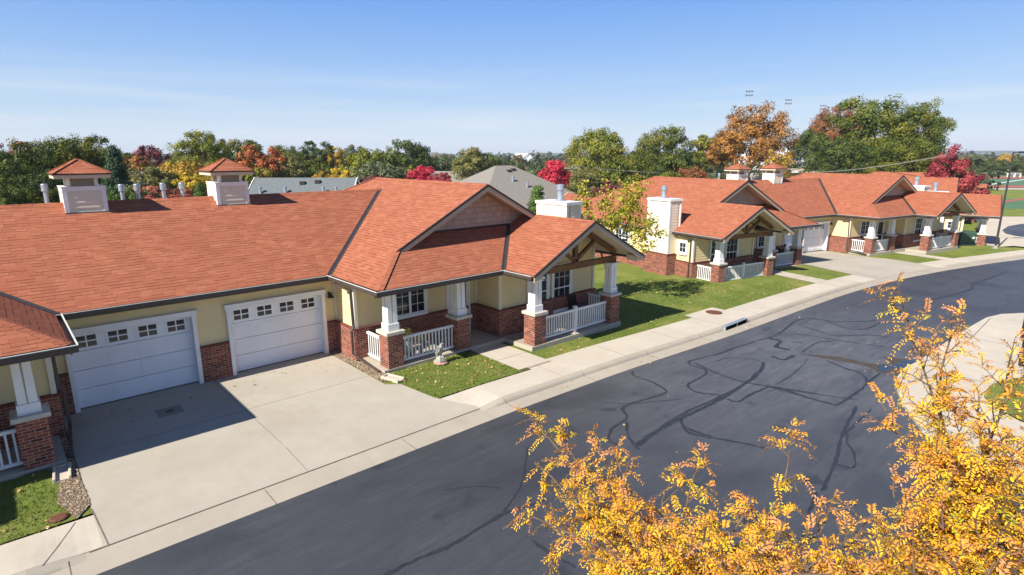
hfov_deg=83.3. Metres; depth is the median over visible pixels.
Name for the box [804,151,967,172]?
overhead wire
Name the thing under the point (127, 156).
tree
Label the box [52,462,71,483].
splash block
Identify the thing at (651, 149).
tree
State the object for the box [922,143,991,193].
tree
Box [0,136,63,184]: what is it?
tree
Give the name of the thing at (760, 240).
window
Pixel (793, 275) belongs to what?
walkway
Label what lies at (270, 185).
cottage
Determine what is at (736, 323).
storm drain
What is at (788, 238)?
entry door
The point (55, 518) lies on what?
valve cover
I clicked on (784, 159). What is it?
tree
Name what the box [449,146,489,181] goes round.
tree
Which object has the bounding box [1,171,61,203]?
tree
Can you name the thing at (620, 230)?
window
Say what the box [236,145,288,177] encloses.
tree
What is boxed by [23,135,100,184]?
tree
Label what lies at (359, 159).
tree
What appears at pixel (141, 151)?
tree
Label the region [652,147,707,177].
tree
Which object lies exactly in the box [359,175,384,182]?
shrub
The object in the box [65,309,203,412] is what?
garage door
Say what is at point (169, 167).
tree
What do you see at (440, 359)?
garden statue
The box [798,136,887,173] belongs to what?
tree
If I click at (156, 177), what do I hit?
tree
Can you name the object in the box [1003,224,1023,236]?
court road
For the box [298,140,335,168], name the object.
tree
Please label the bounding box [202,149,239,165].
tree
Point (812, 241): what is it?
garage door
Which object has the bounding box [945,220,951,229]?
window
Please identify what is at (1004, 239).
court pavement
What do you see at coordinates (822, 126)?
tree
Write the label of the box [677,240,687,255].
window
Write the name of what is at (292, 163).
tree
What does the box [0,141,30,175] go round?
tree
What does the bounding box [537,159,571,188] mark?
tree
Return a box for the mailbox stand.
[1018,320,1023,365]
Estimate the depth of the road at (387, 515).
13.16 m
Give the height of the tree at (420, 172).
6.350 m
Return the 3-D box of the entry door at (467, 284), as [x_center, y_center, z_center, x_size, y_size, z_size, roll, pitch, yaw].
[-2.019,0.677,21.789,1.100,2.180,0.150,-11,17,-41]
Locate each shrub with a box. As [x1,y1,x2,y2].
[114,180,159,199]
[131,185,192,198]
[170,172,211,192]
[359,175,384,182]
[429,172,451,181]
[590,180,625,195]
[672,166,707,177]
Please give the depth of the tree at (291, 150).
97.87 m
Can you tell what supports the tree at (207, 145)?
on the ground at (970, 226)
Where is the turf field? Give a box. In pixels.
[979,179,1023,184]
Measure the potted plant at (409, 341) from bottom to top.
0.872 m
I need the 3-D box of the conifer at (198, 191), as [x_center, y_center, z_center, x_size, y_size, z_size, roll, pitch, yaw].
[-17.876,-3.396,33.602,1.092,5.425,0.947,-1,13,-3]
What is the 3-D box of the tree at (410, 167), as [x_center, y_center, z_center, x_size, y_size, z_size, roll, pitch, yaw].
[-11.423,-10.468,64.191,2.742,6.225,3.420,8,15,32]
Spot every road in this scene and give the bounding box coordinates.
[97,259,1023,574]
[964,216,1023,220]
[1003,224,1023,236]
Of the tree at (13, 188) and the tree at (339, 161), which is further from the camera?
the tree at (339, 161)
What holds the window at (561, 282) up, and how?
in the duplex house at (103, 300)
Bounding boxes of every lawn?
[984,377,1023,420]
[987,189,1023,215]
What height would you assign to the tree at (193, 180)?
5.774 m
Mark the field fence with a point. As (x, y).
(988, 174)
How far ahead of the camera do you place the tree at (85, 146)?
40.10 m
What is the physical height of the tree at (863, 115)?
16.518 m
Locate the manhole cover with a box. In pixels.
[706,310,721,314]
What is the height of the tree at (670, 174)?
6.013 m
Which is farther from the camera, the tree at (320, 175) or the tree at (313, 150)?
the tree at (313, 150)
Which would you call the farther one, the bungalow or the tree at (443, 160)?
the tree at (443, 160)
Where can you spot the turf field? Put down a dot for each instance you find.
(1019, 182)
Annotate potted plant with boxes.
[403,329,413,352]
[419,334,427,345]
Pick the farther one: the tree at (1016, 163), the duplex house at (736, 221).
the tree at (1016, 163)
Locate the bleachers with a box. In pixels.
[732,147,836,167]
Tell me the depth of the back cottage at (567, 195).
51.15 m
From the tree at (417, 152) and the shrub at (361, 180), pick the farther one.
the tree at (417, 152)
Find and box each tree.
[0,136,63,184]
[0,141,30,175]
[0,150,50,203]
[0,174,49,204]
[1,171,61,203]
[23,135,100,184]
[57,133,132,190]
[107,187,144,200]
[121,152,139,166]
[122,155,155,170]
[126,165,179,197]
[131,144,171,169]
[156,159,211,197]
[164,129,231,176]
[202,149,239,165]
[221,138,262,167]
[234,139,266,168]
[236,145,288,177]
[242,166,272,187]
[268,152,311,177]
[269,144,304,161]
[291,159,333,177]
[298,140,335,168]
[313,171,337,177]
[321,146,348,168]
[330,167,355,177]
[334,144,364,168]
[340,147,386,177]
[350,160,408,181]
[382,139,439,176]
[399,165,414,178]
[405,165,441,180]
[420,153,461,170]
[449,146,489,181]
[480,152,502,167]
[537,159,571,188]
[562,126,633,185]
[566,166,605,196]
[572,173,674,266]
[603,151,656,187]
[626,171,683,184]
[630,124,695,172]
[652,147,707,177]
[686,134,726,171]
[700,132,742,178]
[705,100,802,179]
[757,149,796,177]
[788,127,831,167]
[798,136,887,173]
[802,103,866,151]
[809,93,934,172]
[862,134,946,173]
[885,97,956,162]
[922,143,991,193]
[953,154,981,162]
[972,156,993,168]
[980,159,1007,172]
[997,153,1016,172]
[1002,156,1023,172]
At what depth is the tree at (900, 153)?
76.34 m
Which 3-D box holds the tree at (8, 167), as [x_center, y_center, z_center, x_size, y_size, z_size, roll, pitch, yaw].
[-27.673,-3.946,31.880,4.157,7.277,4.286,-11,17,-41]
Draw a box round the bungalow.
[459,165,578,208]
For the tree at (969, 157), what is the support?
on the ground at (970, 226)
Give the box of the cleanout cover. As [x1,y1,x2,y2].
[155,405,184,417]
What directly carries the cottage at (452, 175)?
on the ground at (970, 226)
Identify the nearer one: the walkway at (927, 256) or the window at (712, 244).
the window at (712, 244)
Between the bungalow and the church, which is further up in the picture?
the church
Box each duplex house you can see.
[0,158,644,481]
[581,163,976,282]
[813,172,1001,245]
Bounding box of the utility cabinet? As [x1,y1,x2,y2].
[957,230,976,244]
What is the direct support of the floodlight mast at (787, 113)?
on the ground at (970, 226)
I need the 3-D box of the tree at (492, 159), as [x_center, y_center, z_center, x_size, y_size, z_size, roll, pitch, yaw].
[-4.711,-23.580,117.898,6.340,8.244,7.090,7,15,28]
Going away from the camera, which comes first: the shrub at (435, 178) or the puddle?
the puddle
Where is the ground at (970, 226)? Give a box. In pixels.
[0,156,1023,573]
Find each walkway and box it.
[471,343,549,369]
[756,269,825,282]
[896,252,951,259]
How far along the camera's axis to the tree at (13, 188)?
25.38 m
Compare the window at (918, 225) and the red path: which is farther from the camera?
the red path
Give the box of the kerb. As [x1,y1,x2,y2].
[12,254,1023,574]
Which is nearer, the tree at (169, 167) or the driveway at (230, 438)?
the driveway at (230, 438)
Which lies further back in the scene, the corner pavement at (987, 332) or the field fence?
the field fence
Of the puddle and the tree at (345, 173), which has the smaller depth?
the puddle
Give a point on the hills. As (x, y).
(998, 153)
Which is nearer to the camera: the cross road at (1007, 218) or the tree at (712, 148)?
the cross road at (1007, 218)
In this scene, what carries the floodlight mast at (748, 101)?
on the ground at (970, 226)
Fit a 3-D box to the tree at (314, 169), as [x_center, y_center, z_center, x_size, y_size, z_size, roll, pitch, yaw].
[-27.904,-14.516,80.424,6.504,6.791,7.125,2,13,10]
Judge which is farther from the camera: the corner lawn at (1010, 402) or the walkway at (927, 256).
the walkway at (927, 256)
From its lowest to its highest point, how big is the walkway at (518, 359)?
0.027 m
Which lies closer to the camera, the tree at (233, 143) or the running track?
the tree at (233, 143)
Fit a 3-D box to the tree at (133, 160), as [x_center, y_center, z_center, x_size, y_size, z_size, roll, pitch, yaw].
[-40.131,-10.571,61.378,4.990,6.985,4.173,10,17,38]
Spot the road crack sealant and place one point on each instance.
(680, 419)
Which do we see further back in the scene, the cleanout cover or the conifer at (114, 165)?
the conifer at (114, 165)
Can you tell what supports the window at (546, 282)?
in the duplex house at (103, 300)
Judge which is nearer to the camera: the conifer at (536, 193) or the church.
the conifer at (536, 193)
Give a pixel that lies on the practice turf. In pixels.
(1018, 204)
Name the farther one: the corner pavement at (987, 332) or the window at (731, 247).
the window at (731, 247)
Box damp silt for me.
[804,354,915,375]
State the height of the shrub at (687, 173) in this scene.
6.438 m
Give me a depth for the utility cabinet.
48.50 m
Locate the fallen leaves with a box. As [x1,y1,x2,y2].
[2,276,1017,531]
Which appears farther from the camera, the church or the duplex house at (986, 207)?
the church
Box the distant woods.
[97,149,1023,193]
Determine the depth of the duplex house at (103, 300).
18.65 m
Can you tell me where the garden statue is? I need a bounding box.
[433,342,447,364]
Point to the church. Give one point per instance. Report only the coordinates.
(527, 156)
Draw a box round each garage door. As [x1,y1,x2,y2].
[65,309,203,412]
[222,289,328,375]
[802,221,829,253]
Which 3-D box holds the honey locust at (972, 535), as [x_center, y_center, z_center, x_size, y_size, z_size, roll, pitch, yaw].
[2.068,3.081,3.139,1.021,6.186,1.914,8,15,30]
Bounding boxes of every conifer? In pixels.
[101,144,133,199]
[193,182,206,196]
[527,184,544,213]
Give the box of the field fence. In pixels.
[983,173,1023,175]
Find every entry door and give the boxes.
[446,281,470,329]
[785,234,793,251]
[875,221,884,242]
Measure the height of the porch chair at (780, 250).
1.006 m
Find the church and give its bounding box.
[515,153,533,161]
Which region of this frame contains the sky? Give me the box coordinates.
[0,0,1023,154]
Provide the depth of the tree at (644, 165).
83.86 m
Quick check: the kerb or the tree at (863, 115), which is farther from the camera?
the tree at (863, 115)
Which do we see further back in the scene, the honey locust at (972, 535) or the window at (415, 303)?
the window at (415, 303)
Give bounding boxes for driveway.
[63,353,480,545]
[801,250,936,278]
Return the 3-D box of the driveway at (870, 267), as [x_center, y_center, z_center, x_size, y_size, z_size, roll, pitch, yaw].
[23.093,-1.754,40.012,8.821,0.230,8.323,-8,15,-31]
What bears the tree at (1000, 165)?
on the ground at (970, 226)
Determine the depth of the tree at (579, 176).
57.95 m
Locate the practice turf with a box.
[1002,199,1023,208]
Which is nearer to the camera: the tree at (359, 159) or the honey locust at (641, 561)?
the honey locust at (641, 561)
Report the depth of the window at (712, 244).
34.17 m
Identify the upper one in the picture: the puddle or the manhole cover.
the manhole cover
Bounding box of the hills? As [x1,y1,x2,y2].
[50,150,1023,156]
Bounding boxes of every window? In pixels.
[396,289,427,319]
[527,274,549,314]
[551,262,572,313]
[614,227,629,242]
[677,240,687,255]
[709,240,715,259]
[724,239,739,268]
[756,236,764,248]
[859,221,869,235]
[913,217,923,241]
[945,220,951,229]
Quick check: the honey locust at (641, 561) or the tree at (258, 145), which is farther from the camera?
the tree at (258, 145)
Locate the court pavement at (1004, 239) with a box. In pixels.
[978,219,1023,246]
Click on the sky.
(446, 76)
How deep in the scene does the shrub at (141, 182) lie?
37.66 m
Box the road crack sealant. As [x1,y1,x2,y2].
[383,271,1006,574]
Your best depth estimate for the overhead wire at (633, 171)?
74.79 m
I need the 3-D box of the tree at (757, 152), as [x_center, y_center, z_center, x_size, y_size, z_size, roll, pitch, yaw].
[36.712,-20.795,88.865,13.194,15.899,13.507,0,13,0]
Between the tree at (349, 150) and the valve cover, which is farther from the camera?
the tree at (349, 150)
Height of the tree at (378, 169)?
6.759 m
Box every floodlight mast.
[744,90,752,142]
[783,99,791,143]
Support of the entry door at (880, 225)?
in the duplex house at (736, 221)
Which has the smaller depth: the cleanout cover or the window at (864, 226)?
the cleanout cover
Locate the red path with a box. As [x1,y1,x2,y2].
[1002,198,1023,202]
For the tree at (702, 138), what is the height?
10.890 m
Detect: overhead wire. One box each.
[573,166,727,173]
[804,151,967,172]
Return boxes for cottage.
[249,177,359,193]
[433,171,479,181]
[563,192,589,200]
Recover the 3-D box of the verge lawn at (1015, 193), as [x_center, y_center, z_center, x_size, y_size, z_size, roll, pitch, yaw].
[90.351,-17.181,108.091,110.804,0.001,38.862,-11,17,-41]
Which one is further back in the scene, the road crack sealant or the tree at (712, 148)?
the tree at (712, 148)
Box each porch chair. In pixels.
[567,294,588,319]
[777,248,788,261]
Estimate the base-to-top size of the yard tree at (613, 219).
6.303 m
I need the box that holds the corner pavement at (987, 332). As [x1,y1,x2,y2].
[895,313,1023,477]
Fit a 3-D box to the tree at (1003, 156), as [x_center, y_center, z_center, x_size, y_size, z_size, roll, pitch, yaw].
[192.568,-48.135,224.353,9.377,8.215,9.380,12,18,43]
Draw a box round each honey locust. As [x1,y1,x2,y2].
[505,405,912,574]
[825,272,1023,574]
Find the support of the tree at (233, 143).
on the ground at (970, 226)
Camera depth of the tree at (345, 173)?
56.18 m
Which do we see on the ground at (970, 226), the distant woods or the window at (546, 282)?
the distant woods
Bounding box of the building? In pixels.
[750,168,823,179]
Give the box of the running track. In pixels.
[989,177,1023,187]
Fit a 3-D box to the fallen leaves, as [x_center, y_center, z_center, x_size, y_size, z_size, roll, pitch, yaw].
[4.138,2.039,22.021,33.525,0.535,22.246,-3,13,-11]
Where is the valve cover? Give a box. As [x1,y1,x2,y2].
[48,512,67,524]
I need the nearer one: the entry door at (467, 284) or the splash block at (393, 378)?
the splash block at (393, 378)
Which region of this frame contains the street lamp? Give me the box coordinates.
[992,151,1023,248]
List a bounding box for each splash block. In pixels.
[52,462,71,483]
[380,373,404,383]
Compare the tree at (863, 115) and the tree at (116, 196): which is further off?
the tree at (863, 115)
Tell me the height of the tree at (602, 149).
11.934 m
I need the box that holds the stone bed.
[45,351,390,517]
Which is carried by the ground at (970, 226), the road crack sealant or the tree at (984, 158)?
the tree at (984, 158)
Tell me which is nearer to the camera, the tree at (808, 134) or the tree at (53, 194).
the tree at (53, 194)
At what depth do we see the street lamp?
46.08 m
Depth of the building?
98.11 m
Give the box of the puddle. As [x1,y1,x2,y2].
[877,360,914,371]
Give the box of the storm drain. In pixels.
[722,317,747,330]
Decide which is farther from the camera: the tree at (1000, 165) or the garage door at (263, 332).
the tree at (1000, 165)
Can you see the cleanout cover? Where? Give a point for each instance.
(168, 411)
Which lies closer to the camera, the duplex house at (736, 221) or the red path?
the duplex house at (736, 221)

